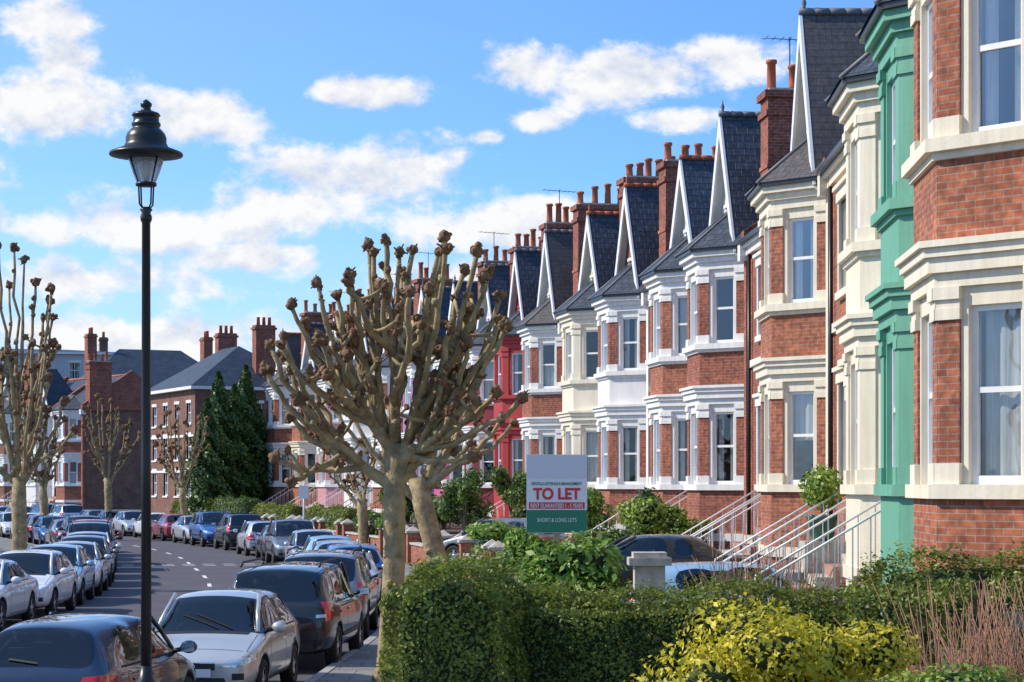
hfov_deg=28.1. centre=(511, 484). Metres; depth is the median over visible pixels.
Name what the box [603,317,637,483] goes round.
windows
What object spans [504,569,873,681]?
privet hedge
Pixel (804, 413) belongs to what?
curtains
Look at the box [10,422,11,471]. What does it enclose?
curtains
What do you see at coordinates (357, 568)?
parked suv
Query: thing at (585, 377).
windows
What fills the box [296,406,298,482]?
glass
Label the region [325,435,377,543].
pollarded plane tree
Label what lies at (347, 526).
garden wall
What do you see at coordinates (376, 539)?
garden wall
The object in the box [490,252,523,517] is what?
trim
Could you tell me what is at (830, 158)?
drainpipe
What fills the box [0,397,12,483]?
windows
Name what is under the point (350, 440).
trim
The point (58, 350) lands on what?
roof
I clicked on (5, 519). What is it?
parked car
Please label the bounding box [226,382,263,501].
conifer tree
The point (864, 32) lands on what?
roof
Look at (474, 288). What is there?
roof
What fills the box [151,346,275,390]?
roof
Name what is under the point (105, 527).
parked suv
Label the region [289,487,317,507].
steps
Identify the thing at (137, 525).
parked car
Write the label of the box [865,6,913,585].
trim
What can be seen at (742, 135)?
roof
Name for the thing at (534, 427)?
trim
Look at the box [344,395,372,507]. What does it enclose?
walls
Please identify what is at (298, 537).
parked car
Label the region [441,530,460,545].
garden wall
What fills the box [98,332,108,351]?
chimney
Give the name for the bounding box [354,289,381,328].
chimney
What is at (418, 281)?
chimney
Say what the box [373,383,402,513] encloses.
walls
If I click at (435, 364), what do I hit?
trim
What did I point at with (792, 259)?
windows
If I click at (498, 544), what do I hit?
garden wall
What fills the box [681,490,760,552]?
steps
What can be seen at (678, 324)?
windows
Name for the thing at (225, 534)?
parked suv
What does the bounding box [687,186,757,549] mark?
walls
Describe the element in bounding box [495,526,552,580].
garden shrub
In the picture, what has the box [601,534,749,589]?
parked car
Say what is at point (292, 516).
garden wall
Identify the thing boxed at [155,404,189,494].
glass
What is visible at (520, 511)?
garden shrub
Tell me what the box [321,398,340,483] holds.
windows
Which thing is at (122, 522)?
parked car
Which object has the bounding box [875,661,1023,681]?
leafy shrub
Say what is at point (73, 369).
rooms
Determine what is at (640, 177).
chimney
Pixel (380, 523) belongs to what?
garden shrub
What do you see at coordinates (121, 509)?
garden ground
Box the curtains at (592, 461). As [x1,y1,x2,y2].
[588,432,597,481]
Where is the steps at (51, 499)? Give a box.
[28,486,55,503]
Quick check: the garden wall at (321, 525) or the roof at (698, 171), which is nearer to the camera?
the roof at (698, 171)
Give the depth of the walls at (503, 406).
82.75 m
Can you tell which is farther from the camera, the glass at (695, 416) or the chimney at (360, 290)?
the chimney at (360, 290)
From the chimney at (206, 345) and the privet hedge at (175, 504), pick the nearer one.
the privet hedge at (175, 504)
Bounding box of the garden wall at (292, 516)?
[268,514,295,520]
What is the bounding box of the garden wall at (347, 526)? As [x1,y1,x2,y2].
[340,518,357,540]
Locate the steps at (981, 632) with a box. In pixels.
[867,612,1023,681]
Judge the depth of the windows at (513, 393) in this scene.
82.65 m
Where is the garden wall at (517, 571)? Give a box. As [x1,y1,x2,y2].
[503,553,524,576]
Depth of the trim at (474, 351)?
88.25 m
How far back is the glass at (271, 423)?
125.75 m
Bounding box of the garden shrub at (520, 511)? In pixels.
[510,503,525,517]
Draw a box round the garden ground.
[84,509,140,510]
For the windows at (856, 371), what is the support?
attached to the trim at (857, 108)
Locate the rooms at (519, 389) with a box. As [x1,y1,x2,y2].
[514,354,521,476]
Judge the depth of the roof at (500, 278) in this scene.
89.10 m
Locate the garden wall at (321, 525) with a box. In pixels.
[317,517,343,535]
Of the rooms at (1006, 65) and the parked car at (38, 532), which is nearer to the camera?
the rooms at (1006, 65)
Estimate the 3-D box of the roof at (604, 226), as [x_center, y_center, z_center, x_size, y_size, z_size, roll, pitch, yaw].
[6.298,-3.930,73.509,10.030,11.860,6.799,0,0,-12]
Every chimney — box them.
[24,355,38,404]
[84,327,213,361]
[84,344,112,410]
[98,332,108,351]
[213,317,276,374]
[299,299,331,361]
[327,291,349,344]
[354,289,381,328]
[386,273,413,318]
[412,252,452,314]
[476,232,513,298]
[507,229,540,286]
[539,189,573,258]
[570,183,618,294]
[616,156,675,227]
[656,142,715,256]
[756,35,796,175]
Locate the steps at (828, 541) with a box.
[755,500,880,627]
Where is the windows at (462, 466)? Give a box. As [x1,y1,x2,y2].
[438,386,462,482]
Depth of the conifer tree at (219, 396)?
123.58 m
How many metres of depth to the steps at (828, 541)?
29.70 m
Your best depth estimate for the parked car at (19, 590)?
43.11 m
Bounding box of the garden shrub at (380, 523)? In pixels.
[377,501,408,528]
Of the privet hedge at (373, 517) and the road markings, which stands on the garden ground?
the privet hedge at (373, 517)
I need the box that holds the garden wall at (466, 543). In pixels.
[457,534,495,577]
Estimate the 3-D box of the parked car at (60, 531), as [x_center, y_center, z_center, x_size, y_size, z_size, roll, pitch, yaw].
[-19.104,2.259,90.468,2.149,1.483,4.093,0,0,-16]
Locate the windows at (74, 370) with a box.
[18,362,79,378]
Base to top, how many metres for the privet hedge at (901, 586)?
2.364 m
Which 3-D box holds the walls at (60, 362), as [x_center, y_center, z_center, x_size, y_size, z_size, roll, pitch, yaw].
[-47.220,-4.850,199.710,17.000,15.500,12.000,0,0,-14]
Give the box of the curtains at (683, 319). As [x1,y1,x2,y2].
[680,298,686,480]
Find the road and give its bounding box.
[0,533,379,681]
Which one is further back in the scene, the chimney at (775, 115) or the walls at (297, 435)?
the walls at (297, 435)
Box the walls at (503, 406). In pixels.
[494,291,521,514]
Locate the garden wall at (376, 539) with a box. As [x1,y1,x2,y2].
[368,521,382,556]
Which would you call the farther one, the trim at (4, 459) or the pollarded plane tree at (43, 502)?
the trim at (4, 459)
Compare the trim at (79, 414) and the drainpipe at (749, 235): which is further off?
the trim at (79, 414)
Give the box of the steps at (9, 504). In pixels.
[1,491,10,505]
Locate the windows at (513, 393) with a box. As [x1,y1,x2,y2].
[498,353,521,482]
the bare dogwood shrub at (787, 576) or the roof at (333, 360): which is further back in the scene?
the roof at (333, 360)
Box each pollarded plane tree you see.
[0,242,78,550]
[13,404,67,514]
[80,393,140,510]
[152,406,210,514]
[259,229,528,681]
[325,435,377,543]
[326,361,518,585]
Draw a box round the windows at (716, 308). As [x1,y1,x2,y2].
[694,276,733,483]
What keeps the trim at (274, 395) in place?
attached to the walls at (279, 435)
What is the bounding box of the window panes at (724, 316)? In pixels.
[717,279,732,480]
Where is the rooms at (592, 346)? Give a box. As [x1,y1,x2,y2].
[587,332,597,481]
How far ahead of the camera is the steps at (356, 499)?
107.47 m
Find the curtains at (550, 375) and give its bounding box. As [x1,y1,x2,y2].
[545,365,554,453]
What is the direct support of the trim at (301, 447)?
attached to the walls at (297, 435)
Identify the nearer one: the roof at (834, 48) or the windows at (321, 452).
the roof at (834, 48)
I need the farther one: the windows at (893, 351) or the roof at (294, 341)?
the roof at (294, 341)
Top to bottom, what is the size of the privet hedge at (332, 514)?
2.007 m
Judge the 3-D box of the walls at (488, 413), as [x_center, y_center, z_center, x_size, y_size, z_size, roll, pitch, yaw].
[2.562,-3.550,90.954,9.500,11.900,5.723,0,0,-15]
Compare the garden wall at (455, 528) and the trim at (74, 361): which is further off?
the trim at (74, 361)
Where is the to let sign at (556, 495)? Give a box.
[526,454,586,554]
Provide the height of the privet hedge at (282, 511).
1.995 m
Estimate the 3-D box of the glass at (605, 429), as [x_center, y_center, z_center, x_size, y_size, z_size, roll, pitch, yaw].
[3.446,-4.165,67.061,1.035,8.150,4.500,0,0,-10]
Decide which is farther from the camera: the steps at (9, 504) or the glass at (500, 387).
the steps at (9, 504)
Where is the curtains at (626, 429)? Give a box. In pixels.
[625,319,636,481]
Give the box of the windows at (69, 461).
[59,418,76,483]
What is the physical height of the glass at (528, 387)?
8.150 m
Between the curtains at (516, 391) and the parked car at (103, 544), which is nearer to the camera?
the parked car at (103, 544)
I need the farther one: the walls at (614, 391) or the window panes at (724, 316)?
the walls at (614, 391)
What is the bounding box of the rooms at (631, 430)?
[624,319,634,481]
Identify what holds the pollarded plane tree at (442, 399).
on the pavement at (359, 666)
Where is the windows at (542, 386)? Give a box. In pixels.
[527,343,554,453]
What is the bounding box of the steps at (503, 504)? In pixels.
[488,500,515,517]
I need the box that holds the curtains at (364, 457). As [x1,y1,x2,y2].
[362,392,368,463]
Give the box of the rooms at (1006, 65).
[981,0,1014,475]
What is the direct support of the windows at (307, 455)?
attached to the walls at (297, 435)
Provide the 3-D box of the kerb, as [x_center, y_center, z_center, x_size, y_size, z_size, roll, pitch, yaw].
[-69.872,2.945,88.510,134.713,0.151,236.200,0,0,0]
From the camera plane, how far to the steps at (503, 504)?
81.22 m
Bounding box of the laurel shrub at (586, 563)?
[508,529,631,633]
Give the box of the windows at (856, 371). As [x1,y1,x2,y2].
[856,142,856,469]
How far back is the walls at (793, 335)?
40.93 m
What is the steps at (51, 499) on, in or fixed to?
on the garden ground
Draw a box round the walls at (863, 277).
[846,135,880,585]
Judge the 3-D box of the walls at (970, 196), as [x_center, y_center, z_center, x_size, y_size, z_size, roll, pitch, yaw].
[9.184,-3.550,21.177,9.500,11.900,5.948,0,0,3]
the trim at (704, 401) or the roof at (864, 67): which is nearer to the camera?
the roof at (864, 67)
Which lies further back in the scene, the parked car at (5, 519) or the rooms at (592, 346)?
the parked car at (5, 519)
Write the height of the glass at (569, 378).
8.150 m
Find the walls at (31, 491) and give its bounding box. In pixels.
[26,384,84,506]
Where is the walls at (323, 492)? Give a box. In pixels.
[318,357,343,506]
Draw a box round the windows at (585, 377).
[568,330,597,483]
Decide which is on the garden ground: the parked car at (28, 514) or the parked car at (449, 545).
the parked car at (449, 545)
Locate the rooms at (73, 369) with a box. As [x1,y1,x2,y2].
[71,362,75,377]
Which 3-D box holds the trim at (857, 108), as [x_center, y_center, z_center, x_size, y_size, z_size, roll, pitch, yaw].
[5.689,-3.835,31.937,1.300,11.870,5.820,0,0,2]
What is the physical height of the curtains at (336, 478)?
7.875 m
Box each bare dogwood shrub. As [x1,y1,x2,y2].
[675,544,842,601]
[834,574,1023,681]
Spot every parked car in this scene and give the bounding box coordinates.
[0,506,9,511]
[0,512,11,537]
[0,549,77,615]
[0,559,38,631]
[0,611,197,681]
[5,506,30,512]
[10,513,42,538]
[27,514,53,542]
[27,543,95,604]
[32,516,67,544]
[41,518,65,543]
[49,541,111,594]
[56,520,64,541]
[61,535,119,585]
[67,531,121,577]
[74,509,104,515]
[98,510,132,533]
[112,510,140,535]
[132,512,171,537]
[151,514,183,540]
[152,588,300,681]
[171,515,206,543]
[233,520,270,555]
[251,524,268,560]
[283,529,334,559]
[292,535,351,550]
[300,539,359,550]
[327,543,382,593]
[358,551,382,613]
[443,517,570,561]
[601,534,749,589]
[629,561,797,600]
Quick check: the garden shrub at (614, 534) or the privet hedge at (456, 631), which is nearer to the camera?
the privet hedge at (456, 631)
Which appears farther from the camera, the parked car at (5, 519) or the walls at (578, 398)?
the parked car at (5, 519)
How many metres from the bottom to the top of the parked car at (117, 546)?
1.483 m
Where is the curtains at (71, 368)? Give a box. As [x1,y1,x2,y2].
[10,362,78,377]
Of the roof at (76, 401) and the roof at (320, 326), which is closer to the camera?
the roof at (320, 326)
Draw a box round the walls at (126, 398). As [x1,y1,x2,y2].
[56,370,152,508]
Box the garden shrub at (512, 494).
[488,465,525,516]
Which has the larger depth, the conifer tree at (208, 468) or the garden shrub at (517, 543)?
the conifer tree at (208, 468)
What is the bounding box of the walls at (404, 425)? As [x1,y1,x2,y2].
[403,378,433,518]
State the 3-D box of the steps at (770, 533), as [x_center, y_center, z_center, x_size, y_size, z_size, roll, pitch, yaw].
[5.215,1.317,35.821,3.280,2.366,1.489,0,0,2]
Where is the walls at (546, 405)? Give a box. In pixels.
[522,278,561,506]
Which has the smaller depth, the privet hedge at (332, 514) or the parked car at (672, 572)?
the parked car at (672, 572)
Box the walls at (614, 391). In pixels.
[598,237,645,529]
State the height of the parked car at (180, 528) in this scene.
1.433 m
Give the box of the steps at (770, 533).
[714,492,845,583]
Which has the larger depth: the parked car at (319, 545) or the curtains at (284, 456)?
the curtains at (284, 456)
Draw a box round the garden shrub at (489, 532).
[465,519,519,552]
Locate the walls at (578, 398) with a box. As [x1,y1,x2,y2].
[562,256,597,533]
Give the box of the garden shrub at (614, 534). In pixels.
[601,528,642,548]
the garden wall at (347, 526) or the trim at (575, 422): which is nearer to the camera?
the trim at (575, 422)
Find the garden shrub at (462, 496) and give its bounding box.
[436,465,495,529]
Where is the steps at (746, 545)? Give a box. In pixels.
[694,495,760,561]
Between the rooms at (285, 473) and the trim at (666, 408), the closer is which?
the trim at (666, 408)
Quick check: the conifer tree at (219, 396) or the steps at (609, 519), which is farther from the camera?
the conifer tree at (219, 396)
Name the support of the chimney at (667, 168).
on the walls at (668, 379)
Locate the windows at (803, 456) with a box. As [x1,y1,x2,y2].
[794,220,812,479]
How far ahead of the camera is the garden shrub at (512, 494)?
77.64 m
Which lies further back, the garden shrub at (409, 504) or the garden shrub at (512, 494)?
the garden shrub at (409, 504)
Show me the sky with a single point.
(305, 131)
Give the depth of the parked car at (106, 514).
123.74 m
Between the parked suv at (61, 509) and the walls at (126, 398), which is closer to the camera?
the parked suv at (61, 509)
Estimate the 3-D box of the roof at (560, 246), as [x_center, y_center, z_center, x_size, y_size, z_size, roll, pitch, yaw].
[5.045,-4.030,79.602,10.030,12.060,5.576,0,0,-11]
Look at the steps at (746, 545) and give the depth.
44.09 m
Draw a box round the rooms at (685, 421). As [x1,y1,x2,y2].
[679,298,686,480]
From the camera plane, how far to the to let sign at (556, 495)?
26.00 m
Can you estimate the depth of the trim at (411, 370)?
99.86 m
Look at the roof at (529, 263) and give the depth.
83.36 m
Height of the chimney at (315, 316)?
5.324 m
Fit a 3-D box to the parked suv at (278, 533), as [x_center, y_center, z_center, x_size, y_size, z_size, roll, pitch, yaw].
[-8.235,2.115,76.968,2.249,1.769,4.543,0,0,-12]
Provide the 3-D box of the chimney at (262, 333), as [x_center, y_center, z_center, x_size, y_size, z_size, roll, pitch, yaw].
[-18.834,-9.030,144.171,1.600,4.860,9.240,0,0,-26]
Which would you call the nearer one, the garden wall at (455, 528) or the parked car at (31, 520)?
the garden wall at (455, 528)
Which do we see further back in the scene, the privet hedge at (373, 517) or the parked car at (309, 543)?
the privet hedge at (373, 517)
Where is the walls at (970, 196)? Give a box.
[914,0,1023,571]
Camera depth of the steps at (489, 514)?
86.11 m
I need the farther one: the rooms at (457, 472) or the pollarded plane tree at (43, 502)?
the pollarded plane tree at (43, 502)
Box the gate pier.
[627,552,671,606]
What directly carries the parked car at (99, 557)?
on the road
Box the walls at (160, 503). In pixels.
[151,389,266,513]
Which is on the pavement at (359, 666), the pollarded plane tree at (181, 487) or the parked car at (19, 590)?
the pollarded plane tree at (181, 487)
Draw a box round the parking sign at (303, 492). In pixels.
[299,484,307,518]
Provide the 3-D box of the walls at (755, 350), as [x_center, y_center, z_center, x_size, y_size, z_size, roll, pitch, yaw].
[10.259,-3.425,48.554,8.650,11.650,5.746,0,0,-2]
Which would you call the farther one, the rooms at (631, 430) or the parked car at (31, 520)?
the parked car at (31, 520)
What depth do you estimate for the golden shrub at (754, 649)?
14.93 m
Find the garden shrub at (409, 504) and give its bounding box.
[377,489,437,523]
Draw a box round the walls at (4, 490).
[0,376,69,505]
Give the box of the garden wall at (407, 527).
[382,525,409,562]
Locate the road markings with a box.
[138,546,211,586]
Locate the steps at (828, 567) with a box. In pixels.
[739,499,845,600]
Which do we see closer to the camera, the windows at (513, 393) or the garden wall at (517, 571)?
the garden wall at (517, 571)
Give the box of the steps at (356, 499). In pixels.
[339,487,372,509]
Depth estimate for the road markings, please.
75.59 m
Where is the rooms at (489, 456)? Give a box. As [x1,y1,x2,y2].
[484,378,493,481]
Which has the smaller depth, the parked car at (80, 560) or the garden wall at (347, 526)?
the parked car at (80, 560)
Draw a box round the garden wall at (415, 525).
[405,524,461,526]
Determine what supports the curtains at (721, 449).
attached to the trim at (704, 401)
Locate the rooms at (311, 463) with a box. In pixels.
[308,395,314,482]
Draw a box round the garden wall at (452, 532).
[420,530,461,542]
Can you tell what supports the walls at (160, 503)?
on the garden ground
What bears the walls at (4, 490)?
on the garden ground
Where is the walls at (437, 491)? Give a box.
[434,320,462,496]
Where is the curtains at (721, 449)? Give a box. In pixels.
[719,414,732,480]
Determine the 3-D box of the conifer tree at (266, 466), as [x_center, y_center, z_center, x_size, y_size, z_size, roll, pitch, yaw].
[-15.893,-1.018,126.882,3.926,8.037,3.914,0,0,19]
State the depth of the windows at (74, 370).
195.05 m
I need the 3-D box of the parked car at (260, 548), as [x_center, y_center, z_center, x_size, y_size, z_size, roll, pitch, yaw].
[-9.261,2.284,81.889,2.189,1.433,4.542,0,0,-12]
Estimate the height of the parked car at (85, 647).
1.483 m
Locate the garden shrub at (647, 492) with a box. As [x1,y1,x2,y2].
[625,487,668,531]
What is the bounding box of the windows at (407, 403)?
[407,376,425,483]
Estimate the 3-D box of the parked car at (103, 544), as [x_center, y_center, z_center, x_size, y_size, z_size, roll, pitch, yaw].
[-12.814,2.259,61.329,2.149,1.483,4.093,0,0,-9]
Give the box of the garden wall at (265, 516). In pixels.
[261,513,270,519]
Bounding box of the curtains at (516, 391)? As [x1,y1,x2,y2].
[515,354,517,474]
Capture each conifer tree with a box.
[173,396,235,514]
[177,370,249,512]
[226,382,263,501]
[231,364,272,501]
[254,405,270,501]
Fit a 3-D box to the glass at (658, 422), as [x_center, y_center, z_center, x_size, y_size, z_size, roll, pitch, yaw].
[4.636,-4.165,59.631,1.035,8.150,4.650,0,0,-8]
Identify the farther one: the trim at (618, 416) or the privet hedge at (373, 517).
the privet hedge at (373, 517)
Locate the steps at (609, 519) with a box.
[591,492,641,541]
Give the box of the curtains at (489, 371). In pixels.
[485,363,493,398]
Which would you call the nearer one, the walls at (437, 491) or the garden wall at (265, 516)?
the walls at (437, 491)
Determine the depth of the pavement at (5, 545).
96.46 m
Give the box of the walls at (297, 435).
[292,356,317,505]
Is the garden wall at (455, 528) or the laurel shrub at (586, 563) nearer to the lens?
the laurel shrub at (586, 563)
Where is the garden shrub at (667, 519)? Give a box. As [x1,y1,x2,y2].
[613,496,714,540]
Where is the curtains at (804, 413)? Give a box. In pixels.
[796,220,812,440]
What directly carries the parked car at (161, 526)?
on the road
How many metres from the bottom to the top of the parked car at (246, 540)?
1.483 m
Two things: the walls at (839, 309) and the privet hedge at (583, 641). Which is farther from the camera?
the walls at (839, 309)
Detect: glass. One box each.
[60,419,62,482]
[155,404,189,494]
[271,399,272,482]
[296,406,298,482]
[408,377,410,405]
[499,357,500,464]
[528,348,529,453]
[569,335,570,453]
[605,323,606,481]
[658,302,659,480]
[695,285,696,475]
[931,10,931,392]
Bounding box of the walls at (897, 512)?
[881,72,913,623]
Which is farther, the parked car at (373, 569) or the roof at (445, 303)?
the roof at (445, 303)
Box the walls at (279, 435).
[267,363,291,504]
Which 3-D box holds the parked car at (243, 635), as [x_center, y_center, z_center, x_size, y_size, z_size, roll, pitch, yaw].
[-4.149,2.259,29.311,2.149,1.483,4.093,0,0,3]
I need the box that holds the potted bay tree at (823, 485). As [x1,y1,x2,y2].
[798,463,845,583]
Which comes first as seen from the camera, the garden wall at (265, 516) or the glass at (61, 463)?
the garden wall at (265, 516)
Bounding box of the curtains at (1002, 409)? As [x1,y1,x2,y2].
[985,0,1020,475]
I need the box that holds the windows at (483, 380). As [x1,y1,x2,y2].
[468,361,493,483]
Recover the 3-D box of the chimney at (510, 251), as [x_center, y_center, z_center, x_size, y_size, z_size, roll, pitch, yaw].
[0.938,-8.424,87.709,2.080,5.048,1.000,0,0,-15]
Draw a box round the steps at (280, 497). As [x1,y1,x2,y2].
[263,487,291,505]
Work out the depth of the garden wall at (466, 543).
61.61 m
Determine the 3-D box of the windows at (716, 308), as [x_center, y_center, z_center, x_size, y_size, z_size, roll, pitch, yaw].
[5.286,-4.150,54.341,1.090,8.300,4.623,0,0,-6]
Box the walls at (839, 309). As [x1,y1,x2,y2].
[833,193,845,539]
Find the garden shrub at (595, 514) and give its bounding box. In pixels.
[573,487,617,541]
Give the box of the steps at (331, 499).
[305,488,343,508]
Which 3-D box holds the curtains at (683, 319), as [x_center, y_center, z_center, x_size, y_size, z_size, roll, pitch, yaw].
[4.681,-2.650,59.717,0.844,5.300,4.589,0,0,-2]
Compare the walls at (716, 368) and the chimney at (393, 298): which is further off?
the chimney at (393, 298)
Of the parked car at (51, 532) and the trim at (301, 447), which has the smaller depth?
the parked car at (51, 532)
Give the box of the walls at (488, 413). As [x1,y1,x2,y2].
[464,301,493,519]
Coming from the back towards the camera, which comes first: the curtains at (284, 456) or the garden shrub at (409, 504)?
the curtains at (284, 456)
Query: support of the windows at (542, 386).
attached to the walls at (546, 405)
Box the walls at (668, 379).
[650,214,686,516]
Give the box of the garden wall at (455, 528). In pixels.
[415,527,461,529]
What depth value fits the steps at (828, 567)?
33.33 m
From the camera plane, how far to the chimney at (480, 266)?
92.96 m
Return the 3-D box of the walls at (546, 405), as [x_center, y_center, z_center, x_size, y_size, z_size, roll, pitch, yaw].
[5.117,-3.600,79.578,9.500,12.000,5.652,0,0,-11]
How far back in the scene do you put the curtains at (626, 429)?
65.21 m
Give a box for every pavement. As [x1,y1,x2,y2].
[0,538,35,553]
[315,557,455,681]
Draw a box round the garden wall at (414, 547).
[405,526,425,566]
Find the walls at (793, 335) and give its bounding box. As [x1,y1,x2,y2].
[761,134,829,569]
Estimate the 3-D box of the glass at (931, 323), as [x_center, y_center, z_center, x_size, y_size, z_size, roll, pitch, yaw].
[5.084,-4.165,21.325,1.035,8.150,4.608,0,0,3]
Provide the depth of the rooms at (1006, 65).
21.46 m
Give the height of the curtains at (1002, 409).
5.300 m
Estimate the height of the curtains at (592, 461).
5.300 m
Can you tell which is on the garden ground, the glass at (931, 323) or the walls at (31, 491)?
the walls at (31, 491)
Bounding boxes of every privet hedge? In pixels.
[170,497,215,514]
[211,494,261,512]
[251,501,305,519]
[305,502,356,529]
[352,509,381,541]
[375,546,535,681]
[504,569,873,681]
[843,536,1023,681]
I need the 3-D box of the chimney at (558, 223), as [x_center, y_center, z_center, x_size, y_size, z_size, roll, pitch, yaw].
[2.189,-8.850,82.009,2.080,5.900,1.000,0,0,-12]
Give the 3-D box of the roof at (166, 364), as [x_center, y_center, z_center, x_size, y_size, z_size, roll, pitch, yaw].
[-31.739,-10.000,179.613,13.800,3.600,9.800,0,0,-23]
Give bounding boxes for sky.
[0,0,874,364]
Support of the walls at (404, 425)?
on the garden ground
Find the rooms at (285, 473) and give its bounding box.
[282,398,288,482]
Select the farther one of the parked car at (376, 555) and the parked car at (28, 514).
the parked car at (28, 514)
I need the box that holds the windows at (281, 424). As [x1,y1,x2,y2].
[270,397,289,483]
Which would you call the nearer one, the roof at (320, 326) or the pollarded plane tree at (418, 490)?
the pollarded plane tree at (418, 490)
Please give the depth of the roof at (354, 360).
110.04 m
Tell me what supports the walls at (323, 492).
on the garden ground
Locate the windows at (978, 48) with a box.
[928,0,1021,483]
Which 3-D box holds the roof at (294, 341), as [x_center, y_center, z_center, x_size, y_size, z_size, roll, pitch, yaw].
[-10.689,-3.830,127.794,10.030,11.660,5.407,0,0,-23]
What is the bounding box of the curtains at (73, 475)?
[71,419,75,482]
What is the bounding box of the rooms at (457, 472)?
[453,445,461,481]
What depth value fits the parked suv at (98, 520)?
76.07 m
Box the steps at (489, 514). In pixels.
[452,488,493,526]
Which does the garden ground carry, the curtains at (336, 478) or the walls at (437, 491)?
the walls at (437, 491)
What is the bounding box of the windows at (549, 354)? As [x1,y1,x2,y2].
[544,345,554,453]
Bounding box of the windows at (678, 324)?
[656,295,686,483]
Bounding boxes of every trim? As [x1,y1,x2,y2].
[0,351,113,362]
[0,378,23,501]
[21,387,54,501]
[52,409,84,508]
[151,386,263,497]
[263,365,291,505]
[288,342,317,506]
[316,318,342,507]
[343,316,371,508]
[369,302,402,512]
[400,289,432,513]
[431,283,463,487]
[461,266,493,487]
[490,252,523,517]
[517,233,561,472]
[556,215,598,488]
[591,187,648,529]
[643,159,691,533]
[679,116,746,541]
[742,233,760,489]
[751,15,827,557]
[822,149,845,539]
[833,79,880,579]
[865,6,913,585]
[895,0,1023,498]
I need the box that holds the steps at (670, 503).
[620,490,686,534]
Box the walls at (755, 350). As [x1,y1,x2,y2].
[751,249,760,534]
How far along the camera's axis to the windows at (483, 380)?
88.26 m
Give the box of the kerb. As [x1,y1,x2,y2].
[197,540,378,681]
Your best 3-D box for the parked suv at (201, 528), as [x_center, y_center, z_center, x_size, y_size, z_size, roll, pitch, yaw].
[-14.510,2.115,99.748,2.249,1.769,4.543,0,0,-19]
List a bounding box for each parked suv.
[27,502,59,513]
[49,503,83,516]
[57,519,122,571]
[58,513,102,532]
[60,517,122,539]
[189,509,235,546]
[211,511,261,549]
[232,557,370,666]
[264,517,314,562]
[284,546,382,638]
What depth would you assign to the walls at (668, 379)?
57.73 m
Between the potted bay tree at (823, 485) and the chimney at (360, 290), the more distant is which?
the chimney at (360, 290)
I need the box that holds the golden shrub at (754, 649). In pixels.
[623,592,935,681]
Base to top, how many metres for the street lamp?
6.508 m
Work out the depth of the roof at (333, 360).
115.66 m
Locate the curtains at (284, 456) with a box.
[283,398,288,469]
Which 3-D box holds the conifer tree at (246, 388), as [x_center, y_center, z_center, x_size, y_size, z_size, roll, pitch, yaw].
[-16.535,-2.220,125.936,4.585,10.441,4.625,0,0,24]
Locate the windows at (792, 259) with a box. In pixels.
[768,216,813,483]
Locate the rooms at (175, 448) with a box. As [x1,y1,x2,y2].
[164,403,262,495]
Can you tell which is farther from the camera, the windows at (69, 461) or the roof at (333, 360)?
the windows at (69, 461)
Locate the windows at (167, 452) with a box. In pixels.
[154,403,261,495]
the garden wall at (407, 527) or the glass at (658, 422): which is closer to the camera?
the glass at (658, 422)
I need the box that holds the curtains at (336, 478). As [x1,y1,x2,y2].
[335,400,341,482]
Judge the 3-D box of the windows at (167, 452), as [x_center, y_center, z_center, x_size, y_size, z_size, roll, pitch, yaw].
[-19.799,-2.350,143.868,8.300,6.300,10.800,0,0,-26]
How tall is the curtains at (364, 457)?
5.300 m
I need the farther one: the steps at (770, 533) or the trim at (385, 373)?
the trim at (385, 373)
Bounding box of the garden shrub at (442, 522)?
[409,495,476,529]
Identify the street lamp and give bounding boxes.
[109,99,182,681]
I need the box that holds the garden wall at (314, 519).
[293,515,320,528]
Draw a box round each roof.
[0,349,103,351]
[3,371,23,413]
[22,368,84,413]
[52,374,124,496]
[80,349,197,385]
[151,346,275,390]
[261,329,300,387]
[289,318,325,383]
[316,316,353,373]
[352,308,382,372]
[369,295,413,367]
[414,282,451,350]
[431,276,477,355]
[472,258,509,345]
[490,242,540,336]
[514,223,572,329]
[553,202,618,322]
[588,175,658,302]
[638,144,714,476]
[674,99,760,260]
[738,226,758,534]
[745,0,872,200]
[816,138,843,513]
[824,53,877,107]
[855,0,907,43]
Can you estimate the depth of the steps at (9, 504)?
171.45 m
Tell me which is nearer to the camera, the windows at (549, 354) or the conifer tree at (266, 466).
the windows at (549, 354)
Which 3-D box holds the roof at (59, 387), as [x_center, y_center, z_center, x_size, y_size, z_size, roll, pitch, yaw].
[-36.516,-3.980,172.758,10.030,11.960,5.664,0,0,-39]
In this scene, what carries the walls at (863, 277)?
on the garden ground
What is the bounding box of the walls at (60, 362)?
[0,353,109,377]
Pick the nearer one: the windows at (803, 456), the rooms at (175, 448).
the windows at (803, 456)
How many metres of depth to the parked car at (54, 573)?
46.94 m
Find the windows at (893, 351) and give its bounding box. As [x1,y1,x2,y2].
[892,80,894,466]
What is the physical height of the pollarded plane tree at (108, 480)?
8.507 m
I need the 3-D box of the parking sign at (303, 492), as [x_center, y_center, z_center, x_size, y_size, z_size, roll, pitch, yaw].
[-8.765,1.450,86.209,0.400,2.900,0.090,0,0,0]
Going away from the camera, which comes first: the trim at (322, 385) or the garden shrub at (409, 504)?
the garden shrub at (409, 504)
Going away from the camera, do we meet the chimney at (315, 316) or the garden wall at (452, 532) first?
the garden wall at (452, 532)
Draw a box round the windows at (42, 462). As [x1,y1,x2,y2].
[30,420,47,483]
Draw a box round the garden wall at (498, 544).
[488,540,506,571]
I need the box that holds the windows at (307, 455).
[295,394,315,483]

